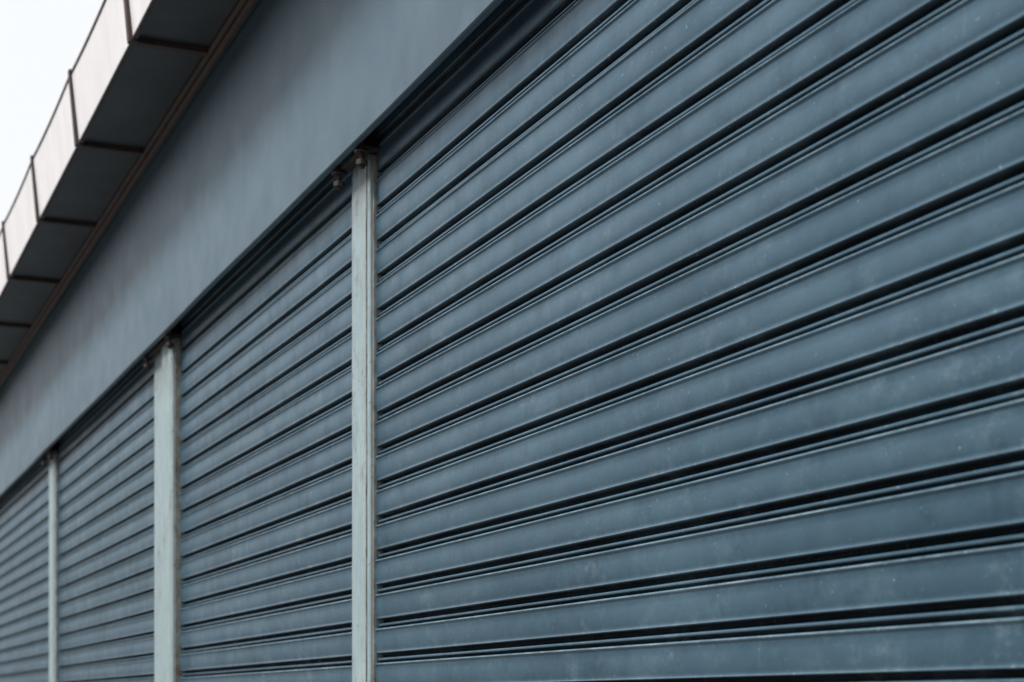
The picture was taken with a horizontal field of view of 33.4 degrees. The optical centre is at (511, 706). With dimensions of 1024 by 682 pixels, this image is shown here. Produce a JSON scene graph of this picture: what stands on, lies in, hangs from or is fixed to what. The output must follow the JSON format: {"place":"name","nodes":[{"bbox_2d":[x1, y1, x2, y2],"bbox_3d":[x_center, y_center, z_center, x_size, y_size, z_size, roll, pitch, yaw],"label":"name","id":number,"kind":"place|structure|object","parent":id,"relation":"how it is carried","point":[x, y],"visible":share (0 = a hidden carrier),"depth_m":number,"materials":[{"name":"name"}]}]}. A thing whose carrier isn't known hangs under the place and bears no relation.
{"place":"outdoors","nodes":[
{"label":"outdoors","id":0,"kind":"place"},
{"bbox_2d":[0,0,102,229],"label":"sky","id":1,"kind":"structure","parent":0,"point":[41,40],"materials":[{"name":"white"}]},
{"label":"ground","id":2,"kind":"structure","parent":0,"visible":0},
{"bbox_2d":[178,321,184,333],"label":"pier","id":3,"kind":"structure","parent":2,"relation":"on","point":[180,328],"depth_m":7.26,"materials":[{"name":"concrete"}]},
{"bbox_3d":[-4.112,-0.472,14.440,0.098,3.945,38.200,0,0,-23],"label":"hood","id":4,"kind":"object","parent":2,"relation":"on","visible":0},
{"bbox_2d":[0,441,57,681],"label":"roller shutter","id":5,"kind":"object","parent":4,"relation":"attached to","point":[24,577],"visible":0.74,"depth_m":11.73,"materials":[{"name":"paint"}]},
{"bbox_2d":[58,343,157,681],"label":"roller shutter","id":6,"kind":"object","parent":4,"relation":"attached to","point":[106,535],"visible":0.85,"depth_m":8.66,"materials":[{"name":"paint"}]},
{"bbox_2d":[0,0,502,496],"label":"fascia","id":7,"kind":"structure","parent":4,"relation":"attached to","point":[292,105],"depth_m":6.02,"materials":[{"name":"paint"}]},
{"bbox_2d":[0,0,258,387],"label":"roof eaves","id":8,"kind":"object","parent":7,"relation":"attached to","point":[140,71],"visible":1,"depth_m":7.11,"materials":[{"name":"black metal"}]},
{"bbox_2d":[180,148,355,681],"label":"roller shutter","id":9,"kind":"object","parent":4,"relation":"attached to","point":[266,454],"visible":0.82,"depth_m":5.74,"materials":[{"name":"paint"}]},
{"bbox_2d":[372,128,381,146],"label":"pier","id":10,"kind":"structure","parent":4,"relation":"attached to","point":[375,140],"depth_m":4.83,"materials":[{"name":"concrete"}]},
{"bbox_2d":[375,0,1023,681],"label":"roller shutter","id":11,"kind":"object","parent":4,"relation":"attached to","point":[701,338],"visible":0.93,"depth_m":3.04,"materials":[{"name":"paint"}]},
{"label":"pavement","id":12,"kind":"structure","parent":0,"visible":0},
{"bbox_2d":[41,442,62,681],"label":"steel post","id":13,"kind":"object","parent":12,"relation":"on","point":[52,455],"visible":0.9,"depth_m":10.29,"materials":[{"name":"grey metal"}]},
{"bbox_2d":[142,323,185,681],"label":"steel post","id":14,"kind":"object","parent":12,"relation":"on","point":[166,353],"visible":0.95,"depth_m":7.15,"materials":[{"name":"grey metal"}]},
{"bbox_2d":[332,132,383,681],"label":"steel post","id":15,"kind":"object","parent":12,"relation":"on","point":[360,164],"visible":0.88,"depth_m":4.76,"materials":[{"name":"grey metal"}]}
]}

